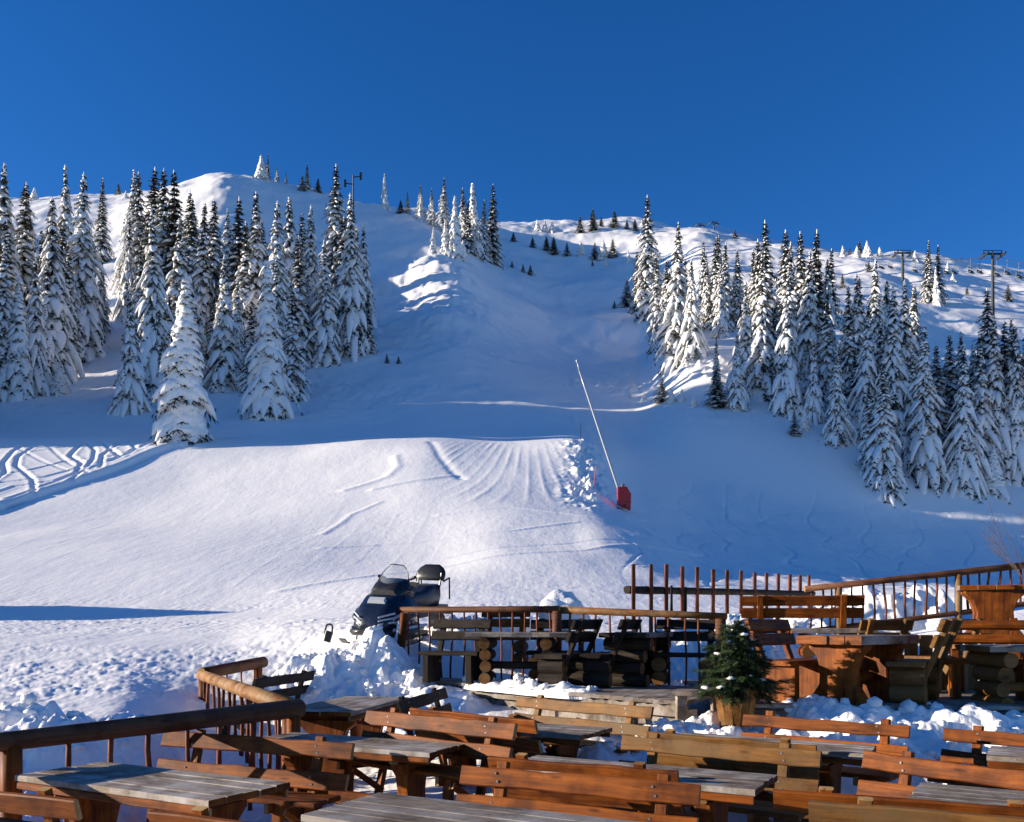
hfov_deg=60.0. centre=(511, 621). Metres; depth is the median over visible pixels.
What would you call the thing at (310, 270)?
snowy spruce
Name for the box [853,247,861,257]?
snowy spruce
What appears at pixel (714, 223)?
lift pylon
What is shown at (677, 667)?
snow bank
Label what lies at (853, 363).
snowy spruce
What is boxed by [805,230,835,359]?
snowy spruce
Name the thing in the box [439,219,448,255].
snowy spruce
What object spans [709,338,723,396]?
snowy spruce
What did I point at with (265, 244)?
snowy spruce
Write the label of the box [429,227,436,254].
snowy spruce
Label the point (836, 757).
plank table
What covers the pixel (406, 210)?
snowy spruce
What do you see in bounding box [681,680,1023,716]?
plank deck
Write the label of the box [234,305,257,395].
snowy spruce
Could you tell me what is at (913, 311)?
snowy spruce
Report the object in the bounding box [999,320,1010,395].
snowy spruce
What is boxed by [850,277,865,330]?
snowy spruce
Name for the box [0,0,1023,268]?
sky
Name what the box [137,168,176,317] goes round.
snowy spruce
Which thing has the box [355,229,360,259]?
snowy spruce
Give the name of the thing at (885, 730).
garden bench
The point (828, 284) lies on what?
snowy spruce
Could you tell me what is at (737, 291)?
snowy spruce
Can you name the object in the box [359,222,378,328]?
snowy spruce
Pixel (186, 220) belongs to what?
snowy spruce
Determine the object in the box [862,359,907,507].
snowy spruce
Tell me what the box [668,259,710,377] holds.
snowy spruce
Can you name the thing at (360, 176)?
lift pylon
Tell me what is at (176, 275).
snowy spruce
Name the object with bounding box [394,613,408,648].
railing post
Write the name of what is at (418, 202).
snowy spruce
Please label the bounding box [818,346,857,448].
snowy spruce
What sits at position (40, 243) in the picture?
snowy spruce
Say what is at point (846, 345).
snowy spruce
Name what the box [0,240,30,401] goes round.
snowy spruce
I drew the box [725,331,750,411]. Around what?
snowy spruce
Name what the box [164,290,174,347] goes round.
snowy spruce
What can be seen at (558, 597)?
snow mound
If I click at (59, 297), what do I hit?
snowy spruce
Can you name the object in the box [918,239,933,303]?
snowy spruce
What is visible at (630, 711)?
garden bench
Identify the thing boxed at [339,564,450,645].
snowmobile
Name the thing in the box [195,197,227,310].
snowy spruce
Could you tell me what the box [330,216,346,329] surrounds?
snowy spruce
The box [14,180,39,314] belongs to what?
snowy spruce
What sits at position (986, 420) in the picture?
snowy spruce
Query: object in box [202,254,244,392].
snowy spruce
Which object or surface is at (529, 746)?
garden bench
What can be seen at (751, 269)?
snowy spruce
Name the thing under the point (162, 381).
snowy spruce
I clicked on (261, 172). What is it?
snowy spruce
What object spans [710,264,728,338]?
snowy spruce
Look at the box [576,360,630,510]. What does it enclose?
snow lance
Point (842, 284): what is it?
snowy spruce
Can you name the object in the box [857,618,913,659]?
log bench
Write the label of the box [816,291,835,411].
snowy spruce
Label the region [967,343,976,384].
snowy spruce
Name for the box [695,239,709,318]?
snowy spruce
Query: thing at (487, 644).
log table
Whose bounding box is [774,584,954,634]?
snow bank
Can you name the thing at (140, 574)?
snow ground
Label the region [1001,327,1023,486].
snowy spruce
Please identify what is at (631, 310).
snowy spruce
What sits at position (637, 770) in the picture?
garden bench
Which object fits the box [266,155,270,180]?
snowy spruce
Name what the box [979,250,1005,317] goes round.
lift pylon
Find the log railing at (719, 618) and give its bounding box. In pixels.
[560,606,727,685]
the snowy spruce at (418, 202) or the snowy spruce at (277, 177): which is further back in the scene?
the snowy spruce at (277, 177)
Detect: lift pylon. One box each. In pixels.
[344,172,361,222]
[707,220,719,230]
[892,250,913,281]
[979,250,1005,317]
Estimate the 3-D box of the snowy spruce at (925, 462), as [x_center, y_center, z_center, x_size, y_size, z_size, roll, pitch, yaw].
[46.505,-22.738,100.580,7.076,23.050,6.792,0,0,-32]
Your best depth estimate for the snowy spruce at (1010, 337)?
109.57 m
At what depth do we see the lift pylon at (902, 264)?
214.85 m
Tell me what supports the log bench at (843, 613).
on the snow ground
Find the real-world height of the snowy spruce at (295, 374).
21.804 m
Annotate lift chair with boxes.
[944,260,950,273]
[968,259,974,273]
[994,270,1001,277]
[1016,272,1022,278]
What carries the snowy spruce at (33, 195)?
on the snow ground
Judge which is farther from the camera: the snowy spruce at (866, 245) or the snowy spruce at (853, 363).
the snowy spruce at (866, 245)
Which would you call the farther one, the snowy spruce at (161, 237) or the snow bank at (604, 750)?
the snowy spruce at (161, 237)
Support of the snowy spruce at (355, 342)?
on the snow ground
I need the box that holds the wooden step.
[672,689,716,720]
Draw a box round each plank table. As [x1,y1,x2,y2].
[15,761,289,821]
[268,732,463,820]
[301,696,408,773]
[301,792,636,821]
[415,723,611,785]
[528,755,777,821]
[681,732,875,811]
[908,782,1023,805]
[987,746,1023,769]
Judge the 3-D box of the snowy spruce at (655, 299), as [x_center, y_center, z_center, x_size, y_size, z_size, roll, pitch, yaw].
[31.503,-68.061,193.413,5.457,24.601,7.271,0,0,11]
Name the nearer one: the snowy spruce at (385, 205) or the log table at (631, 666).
the log table at (631, 666)
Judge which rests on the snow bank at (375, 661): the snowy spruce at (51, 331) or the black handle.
the black handle
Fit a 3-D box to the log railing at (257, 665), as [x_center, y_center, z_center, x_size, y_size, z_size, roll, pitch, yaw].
[-4.765,1.166,15.200,0.201,1.069,1.552,0,0,24]
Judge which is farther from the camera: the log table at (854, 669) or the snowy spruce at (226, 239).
the snowy spruce at (226, 239)
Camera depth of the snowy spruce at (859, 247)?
284.35 m
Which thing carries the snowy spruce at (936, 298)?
on the snow ground
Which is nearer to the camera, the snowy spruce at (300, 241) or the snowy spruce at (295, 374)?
the snowy spruce at (295, 374)
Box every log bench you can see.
[417,619,491,683]
[481,613,530,660]
[526,619,590,679]
[534,618,602,684]
[579,618,641,687]
[649,618,714,685]
[741,594,864,654]
[745,618,819,701]
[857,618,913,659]
[886,617,963,704]
[904,618,983,692]
[939,618,1023,699]
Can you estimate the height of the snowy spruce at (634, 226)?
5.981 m
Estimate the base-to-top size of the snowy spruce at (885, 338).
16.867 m
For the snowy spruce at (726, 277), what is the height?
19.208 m
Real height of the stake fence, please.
2.173 m
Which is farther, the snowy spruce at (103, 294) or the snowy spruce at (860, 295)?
the snowy spruce at (103, 294)
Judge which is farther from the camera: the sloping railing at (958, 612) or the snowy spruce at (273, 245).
the snowy spruce at (273, 245)
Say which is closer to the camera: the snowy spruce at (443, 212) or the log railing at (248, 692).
the log railing at (248, 692)
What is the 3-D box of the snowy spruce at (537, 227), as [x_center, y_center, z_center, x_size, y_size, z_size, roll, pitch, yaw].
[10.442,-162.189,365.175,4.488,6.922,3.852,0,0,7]
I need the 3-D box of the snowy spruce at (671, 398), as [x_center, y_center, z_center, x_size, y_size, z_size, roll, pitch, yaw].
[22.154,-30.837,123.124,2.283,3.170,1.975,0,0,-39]
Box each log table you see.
[465,632,567,683]
[599,632,672,686]
[787,628,877,657]
[796,634,919,704]
[952,644,1023,710]
[956,584,1023,634]
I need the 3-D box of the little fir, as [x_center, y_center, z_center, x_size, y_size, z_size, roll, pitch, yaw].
[2.570,0.456,10.025,1.200,1.012,1.056,0,0,0]
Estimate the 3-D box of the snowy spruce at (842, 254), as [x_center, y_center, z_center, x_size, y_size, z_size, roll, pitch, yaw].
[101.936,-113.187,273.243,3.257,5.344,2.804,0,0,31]
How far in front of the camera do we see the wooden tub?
9.88 m
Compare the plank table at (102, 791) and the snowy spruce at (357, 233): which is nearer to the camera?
the plank table at (102, 791)
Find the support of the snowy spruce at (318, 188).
on the snow ground
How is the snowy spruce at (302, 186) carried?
on the snow ground
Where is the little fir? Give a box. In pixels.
[690,618,791,708]
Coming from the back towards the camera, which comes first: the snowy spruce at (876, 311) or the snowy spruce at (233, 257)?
the snowy spruce at (233, 257)
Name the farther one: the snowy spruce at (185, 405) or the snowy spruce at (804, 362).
the snowy spruce at (804, 362)
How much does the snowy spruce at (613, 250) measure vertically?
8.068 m
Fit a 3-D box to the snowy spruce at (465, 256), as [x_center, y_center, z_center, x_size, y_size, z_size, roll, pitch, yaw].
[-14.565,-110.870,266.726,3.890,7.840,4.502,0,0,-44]
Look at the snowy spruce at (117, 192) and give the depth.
331.38 m
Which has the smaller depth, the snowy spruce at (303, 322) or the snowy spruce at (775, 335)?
the snowy spruce at (775, 335)
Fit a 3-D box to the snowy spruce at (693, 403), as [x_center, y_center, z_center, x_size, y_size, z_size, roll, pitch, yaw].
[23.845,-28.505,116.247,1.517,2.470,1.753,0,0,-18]
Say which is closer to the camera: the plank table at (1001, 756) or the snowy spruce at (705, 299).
the plank table at (1001, 756)
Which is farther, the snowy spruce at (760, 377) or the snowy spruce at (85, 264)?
the snowy spruce at (85, 264)
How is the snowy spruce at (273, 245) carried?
on the snow ground
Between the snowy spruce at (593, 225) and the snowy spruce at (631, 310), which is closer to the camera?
the snowy spruce at (631, 310)
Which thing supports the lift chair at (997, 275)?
hanging from the lift cable at (890, 257)
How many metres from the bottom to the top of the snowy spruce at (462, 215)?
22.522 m
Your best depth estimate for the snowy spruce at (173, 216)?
180.68 m
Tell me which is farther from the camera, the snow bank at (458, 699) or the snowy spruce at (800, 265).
the snowy spruce at (800, 265)
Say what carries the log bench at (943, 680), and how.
on the plank deck at (946, 700)
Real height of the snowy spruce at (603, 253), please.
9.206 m
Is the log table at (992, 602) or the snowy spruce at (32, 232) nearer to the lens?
the log table at (992, 602)
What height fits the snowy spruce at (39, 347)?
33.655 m
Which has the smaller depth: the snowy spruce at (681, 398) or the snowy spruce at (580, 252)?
the snowy spruce at (681, 398)
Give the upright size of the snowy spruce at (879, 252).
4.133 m
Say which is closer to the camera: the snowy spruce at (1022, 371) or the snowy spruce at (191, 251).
the snowy spruce at (1022, 371)
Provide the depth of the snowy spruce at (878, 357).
107.87 m
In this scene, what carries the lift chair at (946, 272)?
hanging from the lift cable at (890, 257)
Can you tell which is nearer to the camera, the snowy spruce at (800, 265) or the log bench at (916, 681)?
the log bench at (916, 681)
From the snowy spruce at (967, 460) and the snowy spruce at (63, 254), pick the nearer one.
the snowy spruce at (967, 460)
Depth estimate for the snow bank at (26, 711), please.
8.82 m
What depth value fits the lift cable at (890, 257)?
211.67 m
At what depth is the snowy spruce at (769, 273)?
123.86 m
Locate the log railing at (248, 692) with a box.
[196,670,294,769]
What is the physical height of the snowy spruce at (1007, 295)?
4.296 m
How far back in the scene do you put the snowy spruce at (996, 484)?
98.81 m
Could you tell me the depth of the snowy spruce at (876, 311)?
113.97 m
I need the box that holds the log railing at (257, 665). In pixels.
[197,657,267,688]
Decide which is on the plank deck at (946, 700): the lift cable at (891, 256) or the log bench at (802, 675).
the log bench at (802, 675)
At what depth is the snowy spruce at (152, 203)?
189.85 m
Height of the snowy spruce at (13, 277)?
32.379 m
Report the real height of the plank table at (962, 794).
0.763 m
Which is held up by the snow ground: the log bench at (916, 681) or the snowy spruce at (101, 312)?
the snowy spruce at (101, 312)
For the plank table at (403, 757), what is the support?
on the snow ground
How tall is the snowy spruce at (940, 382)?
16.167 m
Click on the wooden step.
(680, 695)
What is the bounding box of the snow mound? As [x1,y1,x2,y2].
[538,589,590,630]
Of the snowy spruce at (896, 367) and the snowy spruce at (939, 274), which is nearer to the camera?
the snowy spruce at (896, 367)
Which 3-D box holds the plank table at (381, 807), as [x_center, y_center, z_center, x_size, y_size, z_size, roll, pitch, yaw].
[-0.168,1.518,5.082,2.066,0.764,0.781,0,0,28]
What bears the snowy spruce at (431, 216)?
on the snow ground
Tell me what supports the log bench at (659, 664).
on the plank deck at (660, 699)
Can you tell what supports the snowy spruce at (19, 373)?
on the snow ground
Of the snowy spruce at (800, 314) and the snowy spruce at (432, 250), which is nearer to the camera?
the snowy spruce at (800, 314)
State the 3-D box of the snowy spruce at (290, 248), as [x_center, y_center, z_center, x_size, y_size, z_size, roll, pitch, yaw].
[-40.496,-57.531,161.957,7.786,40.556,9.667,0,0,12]
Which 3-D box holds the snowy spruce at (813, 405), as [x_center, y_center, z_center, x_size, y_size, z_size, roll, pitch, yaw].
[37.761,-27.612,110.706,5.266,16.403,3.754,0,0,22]
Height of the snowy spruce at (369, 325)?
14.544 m
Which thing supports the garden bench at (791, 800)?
on the snow ground
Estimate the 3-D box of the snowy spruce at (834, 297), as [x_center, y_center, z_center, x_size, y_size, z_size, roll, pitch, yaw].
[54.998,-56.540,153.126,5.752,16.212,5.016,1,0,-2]
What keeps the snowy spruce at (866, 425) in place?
on the snow ground
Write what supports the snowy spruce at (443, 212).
on the snow ground
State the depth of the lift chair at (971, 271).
180.49 m
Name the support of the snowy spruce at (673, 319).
on the snow ground
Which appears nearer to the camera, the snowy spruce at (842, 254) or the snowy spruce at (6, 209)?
the snowy spruce at (6, 209)
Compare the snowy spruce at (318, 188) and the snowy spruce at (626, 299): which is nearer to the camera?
the snowy spruce at (626, 299)
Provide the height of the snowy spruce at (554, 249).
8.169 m
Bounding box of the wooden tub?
[713,683,757,726]
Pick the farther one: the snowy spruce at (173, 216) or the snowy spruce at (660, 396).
the snowy spruce at (173, 216)
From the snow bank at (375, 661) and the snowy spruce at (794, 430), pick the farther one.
the snowy spruce at (794, 430)
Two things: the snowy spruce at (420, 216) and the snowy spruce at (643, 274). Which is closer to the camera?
the snowy spruce at (643, 274)
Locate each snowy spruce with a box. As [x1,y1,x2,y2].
[0,161,27,331]
[0,205,3,259]
[0,220,22,301]
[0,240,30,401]
[1,278,35,401]
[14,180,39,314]
[22,203,37,264]
[24,196,84,383]
[25,230,44,315]
[25,255,52,396]
[29,187,37,201]
[40,261,70,385]
[49,365,70,396]
[56,165,76,273]
[59,222,88,362]
[63,172,109,363]
[64,242,85,362]
[88,251,105,342]
[92,178,115,263]
[97,257,113,335]
[106,290,153,416]
[110,170,136,294]
[112,217,135,322]
[114,183,122,194]
[115,169,147,293]
[121,243,143,344]
[129,167,167,295]
[133,206,174,402]
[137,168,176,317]
[148,279,217,445]
[155,344,170,420]
[159,170,184,317]
[162,218,209,370]
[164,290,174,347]
[170,198,202,305]
[176,191,199,296]
[189,202,217,350]
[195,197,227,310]
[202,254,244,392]
[203,295,215,379]
[215,196,247,308]
[221,208,234,290]
[228,221,258,344]
[232,277,245,370]
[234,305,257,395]
[237,260,302,420]
[242,192,269,336]
[252,197,298,347]
[253,154,270,182]
[261,220,269,260]
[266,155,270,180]
[272,256,287,351]
[274,169,279,181]
[282,196,301,307]
[282,282,310,401]
[287,233,318,368]
[296,213,306,257]
[297,175,306,190]
[299,237,303,284]
[300,207,319,354]
[303,242,346,367]
[304,164,311,190]
[313,179,322,192]
[317,165,346,298]
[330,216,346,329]
[334,195,374,361]
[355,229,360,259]
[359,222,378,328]
[364,291,378,355]
[380,174,390,210]
[395,200,403,213]
[403,191,410,213]
[414,186,426,220]
[417,195,424,221]
[425,188,437,226]
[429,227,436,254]
[434,179,450,231]
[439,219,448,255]
[447,196,463,261]
[458,187,478,256]
[461,201,478,255]
[461,240,468,260]
[469,182,487,262]
[480,201,494,264]
[486,185,504,269]
[509,232,515,241]
[526,265,534,275]
[527,237,536,247]
[534,219,541,231]
[542,219,548,232]
[542,236,550,250]
[548,237,560,254]
[549,221,555,232]
[561,243,571,256]
[573,217,586,232]
[575,241,585,256]
[586,209,598,231]
[589,243,598,259]
[596,240,608,260]
[598,217,603,226]
[602,258,608,267]
[608,211,622,227]
[608,239,617,257]
[619,281,631,307]
[624,251,631,263]
[625,220,629,229]
[627,195,663,323]
[628,251,638,315]
[631,220,638,231]
[645,256,661,354]
[646,259,670,358]
[651,222,688,376]
[651,377,667,404]
[657,269,665,323]
[663,388,676,406]
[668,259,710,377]
[676,388,685,403]
[683,258,688,298]
[688,395,697,408]
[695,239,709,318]
[699,237,722,330]
[699,255,712,329]
[702,368,729,408]
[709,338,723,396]
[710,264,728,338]
[713,235,722,268]
[718,241,735,331]
[724,281,753,396]
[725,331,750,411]
[728,251,744,332]
[735,240,760,338]
[742,252,777,401]
[747,249,755,314]
[754,220,782,333]
[766,305,779,393]
[768,267,803,419]
[773,297,780,338]
[774,227,802,324]
[778,241,796,310]
[788,411,803,436]
[792,233,807,312]
[795,292,802,346]
[796,251,823,400]
[798,408,811,430]
[800,345,808,400]
[803,337,827,424]
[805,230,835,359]
[814,312,821,361]
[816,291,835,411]
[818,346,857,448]
[821,259,839,361]
[829,248,843,328]
[837,284,860,406]
[839,274,847,287]
[840,246,846,256]
[844,274,864,407]
[846,298,878,442]
[846,345,859,420]
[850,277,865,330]
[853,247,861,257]
[855,382,876,481]
[857,241,862,252]
[858,258,887,365]
[862,242,868,254]
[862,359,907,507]
[865,247,873,257]
[865,261,871,272]
[873,319,884,384]
[874,285,912,463]
[876,247,882,255]
[880,328,887,366]
[881,281,891,333]
[896,277,920,381]
[901,351,916,467]
[903,325,951,497]
[909,286,929,376]
[912,251,918,262]
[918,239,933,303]
[930,345,954,458]
[931,267,943,306]
[932,246,948,305]
[940,344,991,503]
[941,332,960,431]
[952,333,1006,477]
[953,332,968,379]
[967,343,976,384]
[968,365,973,393]
[973,288,1001,383]
[983,445,1010,503]
[985,312,1017,485]
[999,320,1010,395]
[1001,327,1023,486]
[1002,316,1018,406]
[1003,285,1014,301]
[1019,338,1023,480]
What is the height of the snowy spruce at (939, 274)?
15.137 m
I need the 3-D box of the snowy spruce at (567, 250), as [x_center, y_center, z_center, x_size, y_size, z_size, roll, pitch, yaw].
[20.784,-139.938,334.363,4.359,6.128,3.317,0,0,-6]
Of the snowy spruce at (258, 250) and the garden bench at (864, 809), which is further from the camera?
the snowy spruce at (258, 250)
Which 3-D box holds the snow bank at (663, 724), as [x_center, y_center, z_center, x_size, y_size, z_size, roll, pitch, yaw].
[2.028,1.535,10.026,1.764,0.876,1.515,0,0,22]
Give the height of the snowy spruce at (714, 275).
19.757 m
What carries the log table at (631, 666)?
on the plank deck at (660, 699)
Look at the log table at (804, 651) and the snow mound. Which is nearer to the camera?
the log table at (804, 651)
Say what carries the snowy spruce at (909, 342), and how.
on the snow ground
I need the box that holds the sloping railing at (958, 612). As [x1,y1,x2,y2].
[804,562,1023,634]
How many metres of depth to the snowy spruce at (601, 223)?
371.09 m
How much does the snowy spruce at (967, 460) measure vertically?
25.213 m
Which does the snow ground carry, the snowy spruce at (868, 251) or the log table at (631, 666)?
the snowy spruce at (868, 251)
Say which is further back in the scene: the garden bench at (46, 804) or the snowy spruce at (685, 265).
the snowy spruce at (685, 265)
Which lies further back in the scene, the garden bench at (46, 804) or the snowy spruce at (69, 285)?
the snowy spruce at (69, 285)
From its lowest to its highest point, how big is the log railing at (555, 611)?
1.299 m
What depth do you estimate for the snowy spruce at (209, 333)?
143.21 m
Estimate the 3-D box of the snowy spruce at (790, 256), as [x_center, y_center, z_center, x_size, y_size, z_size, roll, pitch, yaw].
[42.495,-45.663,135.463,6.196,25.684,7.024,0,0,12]
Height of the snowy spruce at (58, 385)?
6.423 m
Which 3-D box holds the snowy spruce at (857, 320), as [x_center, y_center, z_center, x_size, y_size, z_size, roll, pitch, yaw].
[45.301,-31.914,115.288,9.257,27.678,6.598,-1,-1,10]
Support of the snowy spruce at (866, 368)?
on the snow ground
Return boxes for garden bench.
[0,787,82,821]
[140,729,354,821]
[147,806,246,821]
[222,670,314,734]
[328,708,517,800]
[396,687,452,764]
[409,706,574,765]
[456,761,700,821]
[487,752,696,816]
[514,694,653,753]
[618,733,821,821]
[646,728,828,820]
[741,711,910,792]
[773,786,1023,821]
[808,796,1023,821]
[856,750,1023,797]
[927,725,1023,789]
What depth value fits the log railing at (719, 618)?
13.21 m
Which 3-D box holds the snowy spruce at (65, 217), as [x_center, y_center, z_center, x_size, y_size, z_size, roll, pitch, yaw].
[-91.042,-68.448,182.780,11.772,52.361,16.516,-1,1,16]
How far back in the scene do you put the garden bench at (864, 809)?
5.02 m
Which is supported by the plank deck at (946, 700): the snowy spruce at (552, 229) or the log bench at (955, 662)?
the log bench at (955, 662)
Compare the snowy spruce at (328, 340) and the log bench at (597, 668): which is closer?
the log bench at (597, 668)
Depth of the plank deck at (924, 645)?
12.51 m
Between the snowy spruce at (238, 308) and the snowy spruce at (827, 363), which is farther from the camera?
the snowy spruce at (238, 308)
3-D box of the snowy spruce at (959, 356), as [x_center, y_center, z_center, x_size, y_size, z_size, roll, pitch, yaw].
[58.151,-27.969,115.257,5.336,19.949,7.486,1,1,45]
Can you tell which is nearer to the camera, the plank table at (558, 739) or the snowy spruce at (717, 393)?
the plank table at (558, 739)
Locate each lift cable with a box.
[713,226,1023,266]
[719,226,1022,262]
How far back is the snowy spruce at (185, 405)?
93.05 m
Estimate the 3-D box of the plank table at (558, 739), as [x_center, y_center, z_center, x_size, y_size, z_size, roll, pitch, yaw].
[-0.004,1.518,9.634,2.015,0.764,0.821,0,0,28]
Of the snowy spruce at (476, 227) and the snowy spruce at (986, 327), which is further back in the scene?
the snowy spruce at (476, 227)
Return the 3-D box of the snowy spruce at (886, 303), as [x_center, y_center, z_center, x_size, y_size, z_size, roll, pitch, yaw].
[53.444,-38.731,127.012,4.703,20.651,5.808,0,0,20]
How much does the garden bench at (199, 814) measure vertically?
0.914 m
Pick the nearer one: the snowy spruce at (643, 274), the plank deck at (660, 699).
the plank deck at (660, 699)
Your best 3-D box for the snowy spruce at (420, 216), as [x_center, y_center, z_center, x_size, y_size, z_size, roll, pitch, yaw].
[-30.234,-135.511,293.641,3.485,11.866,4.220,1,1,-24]
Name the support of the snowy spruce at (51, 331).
on the snow ground
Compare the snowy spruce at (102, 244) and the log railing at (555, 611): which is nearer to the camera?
the log railing at (555, 611)
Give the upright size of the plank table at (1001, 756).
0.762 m
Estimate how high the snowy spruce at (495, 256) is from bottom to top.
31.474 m
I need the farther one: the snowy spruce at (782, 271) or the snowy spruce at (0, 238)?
the snowy spruce at (0, 238)
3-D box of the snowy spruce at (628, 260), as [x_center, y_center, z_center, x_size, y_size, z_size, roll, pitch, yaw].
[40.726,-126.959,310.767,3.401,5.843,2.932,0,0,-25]
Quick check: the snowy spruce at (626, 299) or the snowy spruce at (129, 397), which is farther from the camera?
the snowy spruce at (626, 299)
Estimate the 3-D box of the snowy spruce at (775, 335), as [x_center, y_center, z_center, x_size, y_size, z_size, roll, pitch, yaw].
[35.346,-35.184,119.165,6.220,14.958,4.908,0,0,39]
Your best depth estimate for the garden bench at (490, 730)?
8.33 m
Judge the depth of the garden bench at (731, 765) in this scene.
8.00 m
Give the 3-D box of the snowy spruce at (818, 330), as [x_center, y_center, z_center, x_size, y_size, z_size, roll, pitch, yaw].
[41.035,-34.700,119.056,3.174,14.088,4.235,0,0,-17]
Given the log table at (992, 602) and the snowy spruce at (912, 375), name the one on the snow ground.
the snowy spruce at (912, 375)
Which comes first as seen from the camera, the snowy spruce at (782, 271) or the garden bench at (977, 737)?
the garden bench at (977, 737)
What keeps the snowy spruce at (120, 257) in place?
on the snow ground
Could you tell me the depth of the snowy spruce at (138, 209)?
191.17 m
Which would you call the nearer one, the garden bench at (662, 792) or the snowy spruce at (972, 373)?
the garden bench at (662, 792)
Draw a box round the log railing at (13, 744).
[0,699,305,821]
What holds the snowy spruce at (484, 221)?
on the snow ground
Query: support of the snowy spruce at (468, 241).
on the snow ground
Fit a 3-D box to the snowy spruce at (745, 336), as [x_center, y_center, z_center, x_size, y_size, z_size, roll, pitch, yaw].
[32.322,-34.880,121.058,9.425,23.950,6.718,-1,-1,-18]
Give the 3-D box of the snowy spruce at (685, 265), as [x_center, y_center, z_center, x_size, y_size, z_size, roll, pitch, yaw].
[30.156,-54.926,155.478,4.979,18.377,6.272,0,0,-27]
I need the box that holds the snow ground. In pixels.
[0,172,1023,821]
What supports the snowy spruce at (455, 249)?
on the snow ground
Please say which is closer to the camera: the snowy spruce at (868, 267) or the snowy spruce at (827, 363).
the snowy spruce at (827, 363)
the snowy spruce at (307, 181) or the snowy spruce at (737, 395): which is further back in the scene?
the snowy spruce at (307, 181)
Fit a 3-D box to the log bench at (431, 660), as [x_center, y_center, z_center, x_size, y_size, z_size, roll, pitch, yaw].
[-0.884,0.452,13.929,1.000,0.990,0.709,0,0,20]
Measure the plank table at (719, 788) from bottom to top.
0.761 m
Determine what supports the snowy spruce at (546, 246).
on the snow ground
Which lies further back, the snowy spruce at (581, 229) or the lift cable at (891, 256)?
the snowy spruce at (581, 229)
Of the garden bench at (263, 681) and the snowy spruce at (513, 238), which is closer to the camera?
the garden bench at (263, 681)
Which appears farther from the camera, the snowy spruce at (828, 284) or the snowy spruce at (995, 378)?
the snowy spruce at (828, 284)
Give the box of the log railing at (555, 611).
[398,606,561,679]
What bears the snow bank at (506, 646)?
on the snow ground
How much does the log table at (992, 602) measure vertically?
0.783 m
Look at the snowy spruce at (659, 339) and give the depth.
171.00 m
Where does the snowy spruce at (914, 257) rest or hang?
on the snow ground
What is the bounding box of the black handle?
[323,623,332,642]
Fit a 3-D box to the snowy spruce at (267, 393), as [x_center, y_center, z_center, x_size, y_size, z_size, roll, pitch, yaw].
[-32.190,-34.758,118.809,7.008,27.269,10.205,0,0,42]
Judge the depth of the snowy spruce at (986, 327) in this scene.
114.22 m
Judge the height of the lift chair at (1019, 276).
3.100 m
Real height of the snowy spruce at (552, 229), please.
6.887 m
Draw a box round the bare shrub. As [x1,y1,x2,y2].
[974,500,1023,580]
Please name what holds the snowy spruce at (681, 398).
on the snow ground
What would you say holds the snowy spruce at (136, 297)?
on the snow ground
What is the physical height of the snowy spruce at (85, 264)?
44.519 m
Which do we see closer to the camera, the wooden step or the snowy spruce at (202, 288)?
the wooden step
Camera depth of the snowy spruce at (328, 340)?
156.52 m
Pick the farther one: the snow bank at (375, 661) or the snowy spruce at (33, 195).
the snowy spruce at (33, 195)
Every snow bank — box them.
[0,692,182,773]
[256,625,436,733]
[348,683,491,735]
[418,614,577,656]
[462,672,597,699]
[577,740,691,811]
[607,613,816,685]
[621,717,742,755]
[684,694,1023,793]
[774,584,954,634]
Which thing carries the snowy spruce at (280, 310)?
on the snow ground
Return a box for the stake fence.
[623,564,815,631]
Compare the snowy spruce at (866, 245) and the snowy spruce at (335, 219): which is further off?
the snowy spruce at (866, 245)
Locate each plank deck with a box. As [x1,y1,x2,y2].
[428,678,709,725]
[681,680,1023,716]
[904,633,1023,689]
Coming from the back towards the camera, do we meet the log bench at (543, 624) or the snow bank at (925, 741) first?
the log bench at (543, 624)
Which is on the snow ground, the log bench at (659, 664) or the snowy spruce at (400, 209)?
the snowy spruce at (400, 209)
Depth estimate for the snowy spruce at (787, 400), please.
112.44 m
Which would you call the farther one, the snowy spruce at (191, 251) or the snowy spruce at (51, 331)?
the snowy spruce at (191, 251)
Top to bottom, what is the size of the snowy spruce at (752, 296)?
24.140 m
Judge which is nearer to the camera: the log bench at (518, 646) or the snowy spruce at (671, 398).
the log bench at (518, 646)
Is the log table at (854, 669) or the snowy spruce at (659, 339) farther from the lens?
the snowy spruce at (659, 339)
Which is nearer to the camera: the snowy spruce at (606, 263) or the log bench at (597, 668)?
the log bench at (597, 668)
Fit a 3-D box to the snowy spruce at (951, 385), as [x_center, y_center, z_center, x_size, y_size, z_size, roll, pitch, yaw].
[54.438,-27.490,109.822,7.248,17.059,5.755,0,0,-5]
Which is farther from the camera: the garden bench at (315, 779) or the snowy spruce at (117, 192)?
the snowy spruce at (117, 192)
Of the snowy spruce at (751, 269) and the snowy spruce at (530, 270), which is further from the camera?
the snowy spruce at (530, 270)
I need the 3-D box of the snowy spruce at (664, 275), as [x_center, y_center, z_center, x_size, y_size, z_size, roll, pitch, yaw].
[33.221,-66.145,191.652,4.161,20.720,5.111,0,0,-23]
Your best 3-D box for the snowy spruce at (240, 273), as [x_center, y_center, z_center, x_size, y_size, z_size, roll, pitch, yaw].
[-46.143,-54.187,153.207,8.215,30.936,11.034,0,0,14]
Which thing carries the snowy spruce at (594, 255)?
on the snow ground
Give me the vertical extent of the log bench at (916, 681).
1.006 m
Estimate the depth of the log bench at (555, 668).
12.55 m
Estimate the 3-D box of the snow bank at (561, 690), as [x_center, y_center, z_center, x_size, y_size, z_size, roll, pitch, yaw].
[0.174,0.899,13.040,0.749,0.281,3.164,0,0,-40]
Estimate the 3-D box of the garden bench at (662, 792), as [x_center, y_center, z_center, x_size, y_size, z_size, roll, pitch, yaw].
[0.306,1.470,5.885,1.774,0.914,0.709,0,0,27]
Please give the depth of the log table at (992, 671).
10.46 m
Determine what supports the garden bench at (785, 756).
on the snow ground
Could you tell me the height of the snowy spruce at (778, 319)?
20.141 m

